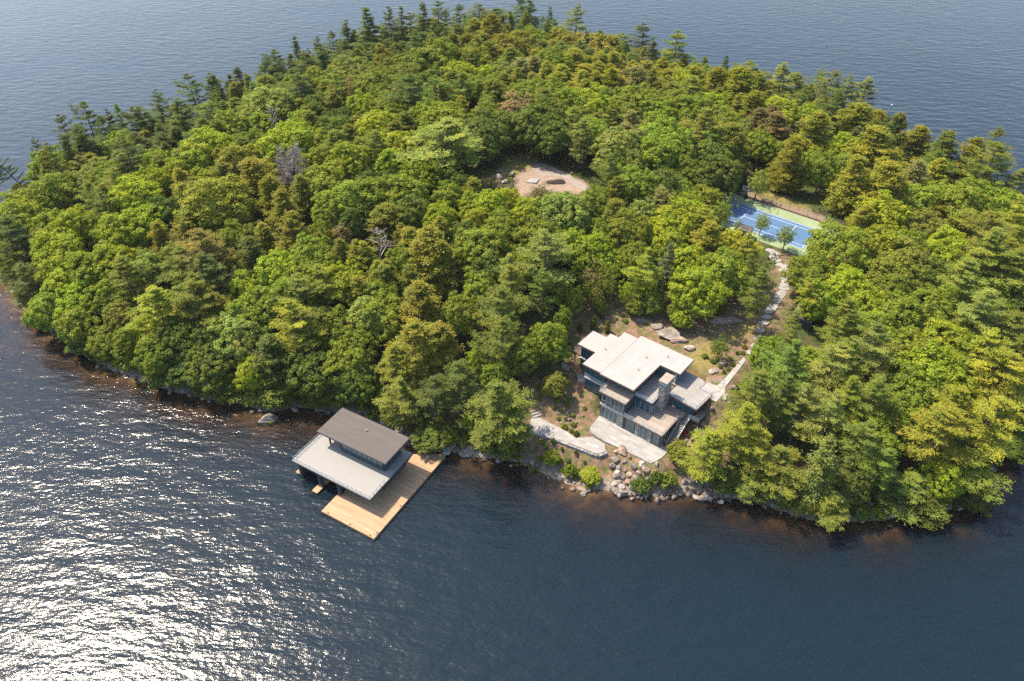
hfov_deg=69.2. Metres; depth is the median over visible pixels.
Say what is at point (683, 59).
hemlock tree
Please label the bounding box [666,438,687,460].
broadleaf tree
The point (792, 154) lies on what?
hemlock tree
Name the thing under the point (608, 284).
young tree
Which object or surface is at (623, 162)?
broadleaf tree
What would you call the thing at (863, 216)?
hemlock tree
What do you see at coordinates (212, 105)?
pine tree
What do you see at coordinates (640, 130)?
hemlock tree
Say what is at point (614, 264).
broadleaf tree
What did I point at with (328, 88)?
hemlock tree
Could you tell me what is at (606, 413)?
window
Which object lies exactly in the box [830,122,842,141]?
hemlock tree
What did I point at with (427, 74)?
broadleaf tree
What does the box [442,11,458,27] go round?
pine tree
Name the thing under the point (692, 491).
boulder
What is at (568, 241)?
broadleaf tree
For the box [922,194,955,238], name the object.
hemlock tree
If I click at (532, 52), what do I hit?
broadleaf tree
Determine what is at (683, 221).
broadleaf tree
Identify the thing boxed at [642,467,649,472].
boulder
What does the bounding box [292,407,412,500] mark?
boathouse
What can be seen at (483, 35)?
hemlock tree
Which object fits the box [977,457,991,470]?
bush
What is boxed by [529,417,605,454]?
footpath
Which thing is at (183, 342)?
broadleaf tree
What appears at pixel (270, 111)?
dead tree
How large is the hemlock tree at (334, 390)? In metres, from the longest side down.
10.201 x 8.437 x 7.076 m
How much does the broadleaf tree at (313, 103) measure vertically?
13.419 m
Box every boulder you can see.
[292,407,298,412]
[325,408,331,415]
[494,174,502,179]
[608,463,615,467]
[610,456,619,462]
[611,480,621,486]
[611,487,619,495]
[612,470,621,478]
[618,444,626,455]
[618,483,625,489]
[619,489,628,496]
[630,463,636,469]
[639,461,646,467]
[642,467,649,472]
[654,497,659,504]
[671,494,676,499]
[681,478,687,484]
[683,345,694,350]
[684,492,690,497]
[687,477,694,483]
[688,489,695,494]
[692,494,698,500]
[698,494,712,502]
[708,367,717,373]
[715,500,723,505]
[718,359,727,366]
[729,385,737,390]
[769,499,776,508]
[885,522,891,527]
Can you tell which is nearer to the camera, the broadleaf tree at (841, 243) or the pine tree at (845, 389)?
the pine tree at (845, 389)
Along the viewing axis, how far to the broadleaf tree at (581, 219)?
170.12 m
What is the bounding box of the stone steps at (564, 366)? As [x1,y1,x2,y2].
[562,362,570,370]
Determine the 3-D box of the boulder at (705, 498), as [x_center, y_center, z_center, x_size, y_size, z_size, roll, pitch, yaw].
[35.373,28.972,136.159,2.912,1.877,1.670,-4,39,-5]
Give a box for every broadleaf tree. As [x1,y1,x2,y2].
[0,189,41,220]
[0,199,53,240]
[12,183,27,194]
[21,286,72,331]
[22,144,78,188]
[23,181,71,214]
[23,261,47,291]
[25,170,85,213]
[25,207,73,240]
[28,226,89,273]
[33,235,92,286]
[40,258,91,299]
[49,203,100,250]
[51,302,102,345]
[54,279,104,325]
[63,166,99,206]
[64,250,115,291]
[64,328,108,354]
[83,160,130,196]
[83,277,129,314]
[84,324,121,360]
[89,211,149,252]
[89,242,142,280]
[93,128,144,161]
[101,298,142,333]
[105,172,164,215]
[105,323,146,362]
[118,201,169,246]
[120,314,160,349]
[129,333,184,375]
[130,248,169,288]
[136,163,174,196]
[140,368,182,389]
[141,148,171,172]
[148,193,181,235]
[152,317,205,366]
[158,240,186,271]
[161,157,193,180]
[163,354,213,386]
[170,148,201,167]
[171,173,260,232]
[178,125,239,170]
[183,341,234,391]
[186,323,226,366]
[190,164,214,192]
[206,303,266,360]
[209,143,262,181]
[210,107,256,134]
[214,218,261,260]
[219,320,266,366]
[224,269,262,305]
[224,287,277,339]
[230,131,246,141]
[232,352,265,390]
[237,101,274,129]
[242,86,298,122]
[244,112,276,139]
[244,284,292,332]
[245,128,269,149]
[248,129,294,177]
[253,247,304,291]
[264,276,319,316]
[266,121,304,146]
[274,120,327,165]
[280,253,335,297]
[282,73,302,86]
[282,345,338,397]
[286,108,311,124]
[287,232,338,273]
[290,70,319,93]
[294,160,351,209]
[296,91,332,121]
[297,146,332,181]
[300,132,328,163]
[305,218,337,254]
[309,67,336,90]
[310,193,347,232]
[312,303,359,355]
[313,115,356,145]
[318,177,379,223]
[319,336,378,389]
[320,109,340,124]
[323,139,374,180]
[325,258,370,303]
[329,54,369,79]
[330,105,353,128]
[330,222,351,245]
[334,205,374,240]
[335,74,362,101]
[335,359,384,404]
[338,324,381,364]
[341,88,376,116]
[346,293,400,337]
[347,174,398,214]
[351,129,387,159]
[352,66,391,94]
[352,168,379,188]
[352,288,407,341]
[354,109,400,143]
[356,93,382,116]
[357,59,378,70]
[358,277,401,314]
[361,64,381,89]
[366,83,390,98]
[370,90,405,112]
[370,169,408,200]
[372,147,407,180]
[374,130,415,165]
[376,69,400,90]
[379,171,434,221]
[382,52,409,76]
[383,100,409,129]
[384,243,417,279]
[396,191,436,230]
[399,36,462,77]
[400,155,445,191]
[408,96,449,130]
[408,120,437,150]
[410,416,455,453]
[416,64,447,91]
[418,100,471,127]
[419,200,459,232]
[429,179,464,210]
[436,290,485,339]
[437,59,480,83]
[442,100,465,117]
[442,167,468,196]
[443,220,477,259]
[444,26,464,44]
[451,60,470,81]
[452,227,510,272]
[456,189,486,218]
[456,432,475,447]
[457,41,494,70]
[459,207,492,228]
[460,106,515,152]
[461,125,499,165]
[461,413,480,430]
[462,269,497,306]
[463,73,484,105]
[464,344,488,376]
[467,98,501,117]
[468,188,513,222]
[471,250,505,293]
[473,64,499,78]
[476,72,507,99]
[477,215,516,253]
[479,361,510,389]
[483,208,519,247]
[485,58,508,74]
[491,62,514,84]
[491,187,519,215]
[492,33,531,57]
[493,110,517,139]
[494,90,534,113]
[499,334,541,376]
[500,82,520,97]
[501,49,525,57]
[501,77,545,109]
[503,244,522,268]
[505,103,549,153]
[506,28,535,44]
[509,195,547,230]
[511,214,561,264]
[516,252,537,285]
[519,93,571,133]
[520,25,549,40]
[522,48,543,57]
[526,114,571,160]
[529,321,571,367]
[531,190,577,227]
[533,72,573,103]
[536,44,572,78]
[541,371,568,397]
[542,191,591,231]
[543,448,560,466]
[545,229,577,268]
[547,26,577,44]
[547,38,568,49]
[553,305,573,331]
[554,87,591,118]
[558,226,593,266]
[564,285,583,319]
[568,31,615,51]
[568,82,620,122]
[568,105,595,122]
[568,243,602,280]
[572,116,614,158]
[572,228,614,267]
[576,184,609,223]
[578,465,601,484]
[586,214,612,246]
[588,126,648,168]
[592,242,626,279]
[595,301,606,314]
[598,32,629,52]
[602,148,633,175]
[602,208,652,252]
[606,83,645,119]
[607,164,659,202]
[614,239,647,279]
[618,135,659,171]
[625,296,646,315]
[626,198,658,228]
[627,87,676,121]
[634,133,682,172]
[635,114,697,161]
[636,165,685,204]
[636,216,679,257]
[637,97,678,128]
[641,113,670,133]
[643,291,667,315]
[644,195,703,245]
[648,227,688,268]
[657,139,697,171]
[663,68,703,94]
[664,265,732,319]
[665,243,706,280]
[665,303,684,316]
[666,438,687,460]
[667,178,698,205]
[668,93,717,129]
[669,309,693,330]
[671,160,700,185]
[673,191,711,234]
[674,121,693,138]
[677,155,724,196]
[684,62,713,78]
[693,129,739,170]
[696,150,745,195]
[696,183,725,211]
[699,245,754,297]
[702,92,729,108]
[709,467,742,494]
[711,104,745,136]
[713,228,763,269]
[736,117,752,136]
[740,129,777,168]
[748,334,783,373]
[751,95,802,132]
[765,141,799,164]
[781,248,837,291]
[794,343,828,380]
[795,102,829,130]
[798,149,838,194]
[799,148,823,172]
[799,278,842,320]
[802,217,871,273]
[818,263,866,311]
[819,153,861,182]
[826,131,860,160]
[833,465,871,504]
[835,278,890,323]
[836,413,908,477]
[844,189,913,233]
[848,309,897,352]
[855,223,903,266]
[858,249,929,301]
[865,271,907,311]
[867,290,924,343]
[874,226,931,263]
[875,361,946,424]
[876,395,929,451]
[877,326,942,379]
[879,235,936,280]
[883,339,966,408]
[897,182,953,227]
[899,282,971,345]
[904,206,953,238]
[907,256,956,302]
[908,314,974,362]
[909,356,979,407]
[914,455,972,500]
[915,238,972,280]
[921,174,999,231]
[924,224,981,265]
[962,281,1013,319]
[965,181,1022,228]
[990,429,1023,464]
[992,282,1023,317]
[994,404,1023,438]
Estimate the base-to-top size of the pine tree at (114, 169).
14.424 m
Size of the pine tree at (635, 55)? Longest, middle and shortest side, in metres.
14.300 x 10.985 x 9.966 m
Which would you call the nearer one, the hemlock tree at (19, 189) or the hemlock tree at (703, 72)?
the hemlock tree at (19, 189)
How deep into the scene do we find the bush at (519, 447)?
141.89 m
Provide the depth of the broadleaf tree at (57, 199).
194.73 m
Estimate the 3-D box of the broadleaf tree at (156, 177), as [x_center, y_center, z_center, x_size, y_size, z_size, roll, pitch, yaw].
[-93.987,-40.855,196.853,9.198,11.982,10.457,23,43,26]
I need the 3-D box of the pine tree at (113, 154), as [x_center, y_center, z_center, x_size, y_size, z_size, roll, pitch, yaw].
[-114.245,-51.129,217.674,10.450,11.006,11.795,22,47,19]
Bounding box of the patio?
[590,416,667,463]
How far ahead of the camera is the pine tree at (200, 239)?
161.87 m
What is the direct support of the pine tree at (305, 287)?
on the ground
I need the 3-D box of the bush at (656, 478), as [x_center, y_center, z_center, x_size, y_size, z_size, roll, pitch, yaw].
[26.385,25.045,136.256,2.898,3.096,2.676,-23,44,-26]
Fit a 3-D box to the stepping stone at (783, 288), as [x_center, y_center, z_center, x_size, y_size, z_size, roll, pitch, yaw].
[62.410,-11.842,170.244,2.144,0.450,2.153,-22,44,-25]
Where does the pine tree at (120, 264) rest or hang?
on the ground
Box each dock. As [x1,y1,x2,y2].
[312,479,328,492]
[321,454,446,539]
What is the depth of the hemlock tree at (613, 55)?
255.86 m
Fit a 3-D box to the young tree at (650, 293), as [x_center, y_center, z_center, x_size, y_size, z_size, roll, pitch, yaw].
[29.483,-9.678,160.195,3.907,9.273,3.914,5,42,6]
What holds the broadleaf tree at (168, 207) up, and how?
on the ground
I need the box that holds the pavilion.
[733,223,753,236]
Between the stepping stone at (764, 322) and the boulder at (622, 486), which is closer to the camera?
the boulder at (622, 486)
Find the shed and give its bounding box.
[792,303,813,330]
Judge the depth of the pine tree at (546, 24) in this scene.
299.04 m
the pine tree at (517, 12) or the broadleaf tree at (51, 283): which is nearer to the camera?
the broadleaf tree at (51, 283)
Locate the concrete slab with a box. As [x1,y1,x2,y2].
[526,178,539,183]
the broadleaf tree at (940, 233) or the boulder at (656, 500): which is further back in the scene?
the broadleaf tree at (940, 233)
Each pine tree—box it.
[0,157,27,192]
[0,214,31,271]
[0,239,22,284]
[0,253,27,290]
[6,262,40,305]
[12,286,36,309]
[28,136,45,167]
[40,142,70,175]
[50,114,73,148]
[58,101,111,141]
[67,124,108,156]
[68,155,90,178]
[70,130,96,159]
[73,179,100,212]
[74,140,97,154]
[78,134,104,156]
[81,156,113,175]
[84,188,118,221]
[89,143,110,161]
[92,115,122,149]
[97,165,129,205]
[102,136,146,174]
[107,255,161,308]
[109,150,130,164]
[118,106,161,140]
[119,106,148,135]
[120,285,192,347]
[125,131,150,155]
[129,143,154,176]
[132,111,154,133]
[143,123,171,150]
[146,89,173,124]
[147,120,169,132]
[148,119,170,136]
[151,131,179,153]
[153,103,172,132]
[155,244,191,286]
[160,282,214,333]
[164,97,202,138]
[169,271,219,316]
[169,279,224,338]
[172,73,209,118]
[172,227,237,289]
[173,176,212,216]
[175,131,191,148]
[177,126,206,150]
[185,251,245,310]
[194,103,213,121]
[197,101,228,122]
[200,72,229,103]
[207,86,229,104]
[208,292,230,322]
[209,100,237,134]
[224,82,234,97]
[233,92,248,109]
[235,96,247,108]
[248,81,255,94]
[253,64,272,79]
[256,58,273,79]
[256,83,280,99]
[258,49,288,73]
[260,55,272,70]
[267,53,285,79]
[268,298,333,362]
[269,72,286,82]
[274,271,332,322]
[277,72,317,102]
[278,67,300,82]
[284,306,328,355]
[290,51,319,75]
[306,263,344,306]
[322,46,331,62]
[323,31,342,56]
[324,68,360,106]
[333,45,341,58]
[337,49,352,65]
[343,76,355,109]
[360,50,374,64]
[361,129,389,171]
[366,44,385,61]
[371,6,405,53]
[371,376,426,428]
[373,39,400,60]
[375,344,423,395]
[378,73,429,110]
[380,317,459,391]
[382,49,399,65]
[388,62,424,96]
[391,60,407,73]
[393,116,484,171]
[397,12,422,38]
[399,29,439,66]
[414,373,464,422]
[417,82,433,109]
[423,1,454,37]
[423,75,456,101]
[427,26,444,36]
[440,358,486,416]
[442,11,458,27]
[445,70,476,101]
[448,4,475,25]
[449,23,470,45]
[461,54,484,67]
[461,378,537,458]
[465,3,490,20]
[467,313,519,371]
[475,284,532,342]
[483,91,505,108]
[484,8,515,19]
[489,263,528,310]
[491,253,526,292]
[501,0,533,27]
[515,228,577,298]
[527,267,561,320]
[529,34,541,47]
[537,16,550,30]
[539,16,551,32]
[557,41,573,49]
[557,106,592,151]
[559,3,587,36]
[559,118,593,168]
[568,39,591,54]
[571,41,589,49]
[583,48,597,56]
[589,153,620,189]
[597,87,625,111]
[597,103,623,132]
[600,48,611,53]
[615,103,642,124]
[620,247,666,305]
[621,158,646,190]
[624,50,642,67]
[628,23,657,56]
[632,82,654,98]
[646,184,676,216]
[653,88,672,99]
[657,75,677,90]
[659,29,700,67]
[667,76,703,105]
[671,425,730,483]
[675,106,724,159]
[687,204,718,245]
[713,401,772,464]
[714,113,730,132]
[719,367,775,423]
[723,60,770,89]
[727,456,788,504]
[732,232,764,269]
[733,253,760,302]
[737,265,775,328]
[739,440,806,503]
[757,339,812,396]
[758,373,800,432]
[761,70,772,88]
[767,62,800,103]
[772,91,798,100]
[773,309,801,356]
[774,72,807,97]
[774,382,826,444]
[779,92,790,106]
[786,92,815,112]
[788,436,846,526]
[790,385,857,452]
[792,83,813,104]
[793,266,824,319]
[804,341,868,398]
[805,487,855,532]
[807,68,833,98]
[807,98,839,117]
[809,69,846,101]
[811,296,870,356]
[811,335,871,391]
[814,89,843,125]
[821,312,854,357]
[821,375,870,434]
[826,74,865,122]
[836,420,890,473]
[841,76,878,114]
[845,125,864,151]
[845,373,903,427]
[847,320,908,382]
[851,447,898,490]
[869,474,912,514]
[870,467,951,525]
[881,121,897,153]
[882,114,893,129]
[890,400,989,476]
[908,381,976,448]
[920,149,960,175]
[921,139,946,162]
[932,257,993,315]
[934,444,1014,503]
[939,287,1010,349]
[943,209,1021,266]
[949,327,1023,382]
[950,226,1023,294]
[954,141,1020,189]
[963,395,1023,464]
[967,168,993,198]
[967,302,1016,344]
[967,353,1023,420]
[973,247,1023,301]
[975,308,1023,359]
[978,127,1015,166]
[991,203,1023,247]
[992,168,1023,216]
[992,333,1023,385]
[997,235,1023,264]
[1002,193,1023,244]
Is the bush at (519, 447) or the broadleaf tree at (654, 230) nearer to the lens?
the bush at (519, 447)
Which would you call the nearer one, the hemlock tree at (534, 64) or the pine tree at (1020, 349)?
the pine tree at (1020, 349)
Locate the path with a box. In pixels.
[710,357,745,402]
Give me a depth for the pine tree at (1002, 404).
130.35 m
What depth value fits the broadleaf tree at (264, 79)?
253.10 m
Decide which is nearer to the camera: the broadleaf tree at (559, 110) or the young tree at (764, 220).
the young tree at (764, 220)
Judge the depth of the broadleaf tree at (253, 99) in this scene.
225.60 m
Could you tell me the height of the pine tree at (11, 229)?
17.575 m
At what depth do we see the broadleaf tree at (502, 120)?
208.19 m
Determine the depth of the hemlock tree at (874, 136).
206.45 m
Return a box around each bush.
[86,347,99,361]
[95,352,113,363]
[111,354,131,369]
[119,361,134,372]
[125,362,137,372]
[137,368,150,375]
[193,382,210,398]
[202,389,216,398]
[240,394,256,406]
[243,389,258,402]
[256,396,272,408]
[269,395,287,410]
[355,400,372,411]
[365,402,385,419]
[381,410,398,426]
[445,427,459,446]
[479,442,497,454]
[494,445,513,461]
[503,436,522,457]
[563,464,578,478]
[628,477,652,495]
[648,469,663,486]
[658,471,678,489]
[720,472,738,489]
[772,496,792,509]
[777,494,793,508]
[795,494,815,514]
[850,502,872,521]
[870,505,886,520]
[874,498,899,514]
[942,498,953,507]
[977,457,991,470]
[981,448,1003,466]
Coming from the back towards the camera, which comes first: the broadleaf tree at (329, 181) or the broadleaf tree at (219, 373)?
the broadleaf tree at (329, 181)
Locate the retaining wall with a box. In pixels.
[527,432,607,458]
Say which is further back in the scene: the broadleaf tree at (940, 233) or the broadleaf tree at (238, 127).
the broadleaf tree at (238, 127)
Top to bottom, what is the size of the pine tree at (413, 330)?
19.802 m
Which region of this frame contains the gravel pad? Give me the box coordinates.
[532,163,586,190]
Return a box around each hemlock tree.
[0,236,30,270]
[13,187,29,195]
[31,228,48,244]
[35,149,57,185]
[58,135,80,175]
[84,153,102,168]
[91,183,122,231]
[109,139,137,170]
[114,153,141,176]
[138,129,156,152]
[146,221,176,259]
[147,154,172,192]
[157,142,171,167]
[165,104,190,128]
[165,126,185,148]
[167,116,188,133]
[169,167,194,204]
[170,148,190,170]
[170,212,198,254]
[184,230,218,262]
[193,117,210,136]
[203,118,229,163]
[207,161,238,194]
[208,75,227,111]
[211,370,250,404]
[212,97,225,119]
[217,177,240,210]
[226,81,248,103]
[228,97,241,122]
[231,235,266,290]
[235,137,265,173]
[236,155,283,213]
[244,73,252,93]
[247,333,300,401]
[251,221,279,263]
[253,173,291,223]
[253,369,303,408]
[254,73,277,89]
[257,158,281,187]
[263,186,304,240]
[267,66,275,78]
[271,209,312,256]
[275,60,286,73]
[277,108,290,124]
[288,173,319,225]
[292,97,305,121]
[293,74,320,101]
[298,50,307,71]
[299,110,318,128]
[299,380,334,410]
[300,106,310,117]
[304,65,320,83]
[313,79,335,100]
[319,129,356,174]
[321,375,359,408]
[322,85,336,100]
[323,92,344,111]
[331,237,350,275]
[341,123,358,143]
[345,238,370,273]
[346,275,371,310]
[347,29,359,48]
[349,48,366,64]
[349,114,365,142]
[350,69,360,97]
[354,240,378,278]
[355,44,369,55]
[361,200,403,252]
[366,259,390,289]
[371,43,394,67]
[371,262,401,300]
[375,53,389,68]
[380,258,400,285]
[384,118,407,161]
[389,42,401,62]
[390,222,405,255]
[395,278,452,344]
[396,225,419,259]
[396,263,419,306]
[397,111,417,131]
[399,34,413,50]
[402,223,459,294]
[403,88,416,117]
[408,135,437,178]
[410,63,422,76]
[419,320,464,381]
[420,239,466,302]
[426,32,439,47]
[426,64,438,79]
[426,95,439,110]
[427,18,442,32]
[431,130,463,170]
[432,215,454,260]
[435,79,454,101]
[444,68,471,105]
[444,117,474,155]
[446,32,461,47]
[456,95,473,116]
[458,33,474,45]
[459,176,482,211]
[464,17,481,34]
[466,35,483,53]
[475,13,506,39]
[478,32,493,45]
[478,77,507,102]
[480,11,486,27]
[480,40,500,73]
[499,15,507,26]
[499,72,512,87]
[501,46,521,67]
[502,24,510,33]
[507,11,515,30]
[508,67,526,88]
[510,24,524,31]
[510,57,530,79]
[519,10,530,29]
[520,37,536,51]
[526,55,542,77]
[526,71,544,86]
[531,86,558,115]
[534,41,548,48]
[536,48,550,59]
[538,60,557,79]
[545,71,567,87]
[547,40,560,49]
[548,63,573,82]
[551,18,559,40]
[560,46,584,72]
[567,81,576,86]
[569,61,580,77]
[570,69,592,88]
[572,63,594,80]
[575,320,582,332]
[576,78,591,97]
[582,55,593,76]
[583,30,589,45]
[588,60,605,82]
[588,112,603,143]
[589,316,596,329]
[591,50,604,62]
[591,70,608,91]
[592,54,598,64]
[593,52,610,67]
[593,68,621,95]
[599,176,634,216]
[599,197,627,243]
[603,62,615,74]
[603,320,610,332]
[604,69,626,90]
[605,51,624,75]
[608,37,619,48]
[615,46,622,53]
[617,121,634,138]
[620,53,626,70]
[620,109,643,128]
[621,66,631,83]
[622,64,649,97]
[625,60,640,67]
[625,128,645,140]
[626,52,633,63]
[634,60,657,82]
[636,46,647,60]
[645,67,658,87]
[649,80,664,91]
[653,68,676,87]
[654,57,669,77]
[662,81,681,98]
[667,62,678,69]
[670,88,690,122]
[677,61,684,68]
[679,76,698,92]
[680,54,688,66]
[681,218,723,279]
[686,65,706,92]
[699,67,708,91]
[700,56,710,67]
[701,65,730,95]
[706,86,723,111]
[707,121,753,178]
[714,102,724,110]
[716,68,743,101]
[716,304,723,315]
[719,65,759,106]
[728,93,747,117]
[733,121,746,160]
[735,89,768,123]
[745,124,765,161]
[747,107,768,133]
[752,70,771,91]
[760,91,768,98]
[761,111,793,147]
[763,104,778,136]
[763,150,790,183]
[765,79,774,90]
[765,135,805,194]
[782,109,837,160]
[784,120,806,144]
[801,83,816,102]
[813,94,828,106]
[820,153,871,219]
[823,125,834,152]
[827,88,847,121]
[830,102,879,138]
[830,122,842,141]
[837,124,903,169]
[839,204,876,245]
[843,103,863,139]
[845,158,911,225]
[851,168,871,201]
[863,119,885,151]
[869,108,887,125]
[870,155,894,191]
[886,149,909,160]
[887,114,900,131]
[888,111,908,143]
[888,130,909,155]
[892,154,902,164]
[892,162,909,188]
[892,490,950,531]
[895,159,931,207]
[902,124,935,166]
[915,129,960,182]
[920,157,949,195]
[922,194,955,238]
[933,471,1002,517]
[945,208,984,244]
[946,136,987,197]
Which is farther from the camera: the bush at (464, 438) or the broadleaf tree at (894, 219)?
the broadleaf tree at (894, 219)
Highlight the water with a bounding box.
[0,0,1023,680]
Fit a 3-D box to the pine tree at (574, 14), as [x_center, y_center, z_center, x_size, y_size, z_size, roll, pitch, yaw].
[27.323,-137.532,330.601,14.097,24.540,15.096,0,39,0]
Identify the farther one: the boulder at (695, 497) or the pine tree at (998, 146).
the pine tree at (998, 146)
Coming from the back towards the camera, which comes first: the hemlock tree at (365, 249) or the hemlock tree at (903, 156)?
the hemlock tree at (903, 156)
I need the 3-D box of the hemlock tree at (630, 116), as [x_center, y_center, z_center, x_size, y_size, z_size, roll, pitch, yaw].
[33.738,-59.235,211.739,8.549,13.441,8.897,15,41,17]
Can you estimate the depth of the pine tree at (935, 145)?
212.84 m
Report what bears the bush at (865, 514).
on the ground
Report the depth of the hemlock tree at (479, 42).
258.54 m
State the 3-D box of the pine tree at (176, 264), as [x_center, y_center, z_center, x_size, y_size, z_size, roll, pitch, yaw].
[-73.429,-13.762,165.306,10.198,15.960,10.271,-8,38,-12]
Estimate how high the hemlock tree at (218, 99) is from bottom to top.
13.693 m
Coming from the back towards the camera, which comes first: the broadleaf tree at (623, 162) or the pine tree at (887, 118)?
the pine tree at (887, 118)
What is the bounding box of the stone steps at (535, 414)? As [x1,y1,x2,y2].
[530,410,541,417]
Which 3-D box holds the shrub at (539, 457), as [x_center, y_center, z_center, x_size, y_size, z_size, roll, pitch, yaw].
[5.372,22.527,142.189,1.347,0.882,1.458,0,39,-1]
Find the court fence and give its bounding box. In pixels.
[737,187,845,224]
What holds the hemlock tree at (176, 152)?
on the ground
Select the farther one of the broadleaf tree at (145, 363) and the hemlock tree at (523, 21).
the hemlock tree at (523, 21)
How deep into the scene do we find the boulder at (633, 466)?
137.99 m
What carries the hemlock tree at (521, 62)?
on the ground
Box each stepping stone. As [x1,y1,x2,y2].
[755,327,764,332]
[758,320,768,325]
[762,314,771,319]
[765,309,772,313]
[776,291,785,295]
[778,286,788,290]
[779,264,787,268]
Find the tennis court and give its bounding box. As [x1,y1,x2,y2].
[705,192,834,255]
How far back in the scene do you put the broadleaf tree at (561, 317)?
155.12 m
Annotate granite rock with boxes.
[258,413,279,425]
[459,445,476,457]
[546,177,565,183]
[634,317,648,322]
[651,323,663,329]
[656,327,679,339]
[670,336,688,343]
[710,316,742,324]
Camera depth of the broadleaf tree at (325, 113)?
221.98 m
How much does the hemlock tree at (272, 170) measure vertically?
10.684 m
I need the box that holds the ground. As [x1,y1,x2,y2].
[0,99,1023,533]
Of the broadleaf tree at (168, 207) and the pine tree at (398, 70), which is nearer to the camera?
the broadleaf tree at (168, 207)
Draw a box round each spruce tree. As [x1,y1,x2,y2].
[105,109,124,137]
[113,103,132,139]
[226,74,233,94]
[229,66,246,91]
[283,53,297,79]
[291,36,302,66]
[309,36,329,64]
[311,46,331,78]
[335,19,354,54]
[348,7,384,54]
[392,6,407,42]
[414,1,431,38]
[519,0,541,28]
[543,6,553,29]
[621,40,631,56]
[642,40,660,62]
[653,242,678,300]
[720,55,729,80]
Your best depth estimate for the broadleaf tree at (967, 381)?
139.39 m
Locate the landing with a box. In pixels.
[577,373,584,382]
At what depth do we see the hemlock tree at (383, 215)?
172.55 m
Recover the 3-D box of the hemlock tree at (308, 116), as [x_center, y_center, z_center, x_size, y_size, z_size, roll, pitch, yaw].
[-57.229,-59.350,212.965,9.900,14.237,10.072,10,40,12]
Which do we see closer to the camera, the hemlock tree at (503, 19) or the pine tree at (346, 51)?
the pine tree at (346, 51)
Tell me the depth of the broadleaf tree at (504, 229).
167.09 m
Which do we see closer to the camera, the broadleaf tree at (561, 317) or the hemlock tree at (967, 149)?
the broadleaf tree at (561, 317)
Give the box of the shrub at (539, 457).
[537,455,542,460]
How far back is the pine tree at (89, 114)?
231.80 m
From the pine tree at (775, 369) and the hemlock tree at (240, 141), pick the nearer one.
the pine tree at (775, 369)
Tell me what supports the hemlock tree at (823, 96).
on the ground
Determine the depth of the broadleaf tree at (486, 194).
173.25 m
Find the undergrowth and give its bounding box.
[4,99,1023,515]
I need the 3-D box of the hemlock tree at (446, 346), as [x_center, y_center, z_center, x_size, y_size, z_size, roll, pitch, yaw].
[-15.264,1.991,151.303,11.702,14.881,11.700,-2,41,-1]
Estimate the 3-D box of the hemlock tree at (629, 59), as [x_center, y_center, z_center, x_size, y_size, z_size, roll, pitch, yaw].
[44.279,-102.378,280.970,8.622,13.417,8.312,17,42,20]
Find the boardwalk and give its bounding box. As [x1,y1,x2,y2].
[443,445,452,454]
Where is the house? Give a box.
[573,331,724,446]
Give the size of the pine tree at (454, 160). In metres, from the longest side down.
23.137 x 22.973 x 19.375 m
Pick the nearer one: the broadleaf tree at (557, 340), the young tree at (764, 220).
the broadleaf tree at (557, 340)
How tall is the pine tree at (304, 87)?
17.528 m
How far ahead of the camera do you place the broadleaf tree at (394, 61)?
247.73 m
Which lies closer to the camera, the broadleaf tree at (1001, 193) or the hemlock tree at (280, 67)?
the broadleaf tree at (1001, 193)
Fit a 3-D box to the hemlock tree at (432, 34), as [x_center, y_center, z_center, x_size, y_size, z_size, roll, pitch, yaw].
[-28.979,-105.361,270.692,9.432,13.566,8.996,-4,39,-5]
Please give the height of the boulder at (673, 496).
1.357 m
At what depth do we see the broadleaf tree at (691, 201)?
179.73 m
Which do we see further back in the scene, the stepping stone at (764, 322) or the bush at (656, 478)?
the stepping stone at (764, 322)
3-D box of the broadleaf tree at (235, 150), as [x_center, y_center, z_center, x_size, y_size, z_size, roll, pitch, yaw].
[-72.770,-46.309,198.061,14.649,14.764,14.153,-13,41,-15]
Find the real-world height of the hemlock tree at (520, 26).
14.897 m
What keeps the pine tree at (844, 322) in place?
on the ground
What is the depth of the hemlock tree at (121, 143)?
219.90 m
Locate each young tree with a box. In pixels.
[532,182,552,205]
[551,271,576,305]
[577,259,608,300]
[581,272,597,306]
[588,282,603,314]
[596,266,619,300]
[614,279,635,309]
[642,280,658,303]
[707,332,732,357]
[710,193,737,225]
[733,218,741,227]
[747,169,771,200]
[754,210,771,235]
[775,225,797,249]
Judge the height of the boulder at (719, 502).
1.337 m
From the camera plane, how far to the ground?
155.11 m
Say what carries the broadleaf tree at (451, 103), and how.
on the ground
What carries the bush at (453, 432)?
on the ground
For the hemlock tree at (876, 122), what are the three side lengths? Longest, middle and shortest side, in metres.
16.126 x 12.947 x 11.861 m
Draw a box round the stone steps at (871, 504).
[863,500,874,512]
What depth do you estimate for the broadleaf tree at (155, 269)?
167.76 m
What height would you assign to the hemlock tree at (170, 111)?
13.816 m
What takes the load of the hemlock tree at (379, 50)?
on the ground
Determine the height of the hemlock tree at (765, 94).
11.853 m
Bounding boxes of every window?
[341,444,382,468]
[581,359,585,369]
[582,348,593,358]
[585,379,601,395]
[586,368,604,383]
[601,406,617,424]
[602,394,623,413]
[624,419,634,433]
[625,397,633,413]
[635,399,650,413]
[637,372,654,391]
[638,426,647,440]
[651,402,656,412]
[651,433,659,446]
[658,367,674,380]
[660,430,668,445]
[669,397,692,414]
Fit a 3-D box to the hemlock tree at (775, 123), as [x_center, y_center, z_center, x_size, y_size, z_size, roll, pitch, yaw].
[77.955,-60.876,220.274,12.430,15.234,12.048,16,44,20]
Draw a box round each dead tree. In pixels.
[266,107,278,133]
[274,137,307,189]
[366,227,395,261]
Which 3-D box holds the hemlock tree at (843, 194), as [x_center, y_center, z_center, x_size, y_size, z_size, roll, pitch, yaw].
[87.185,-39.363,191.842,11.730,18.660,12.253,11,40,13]

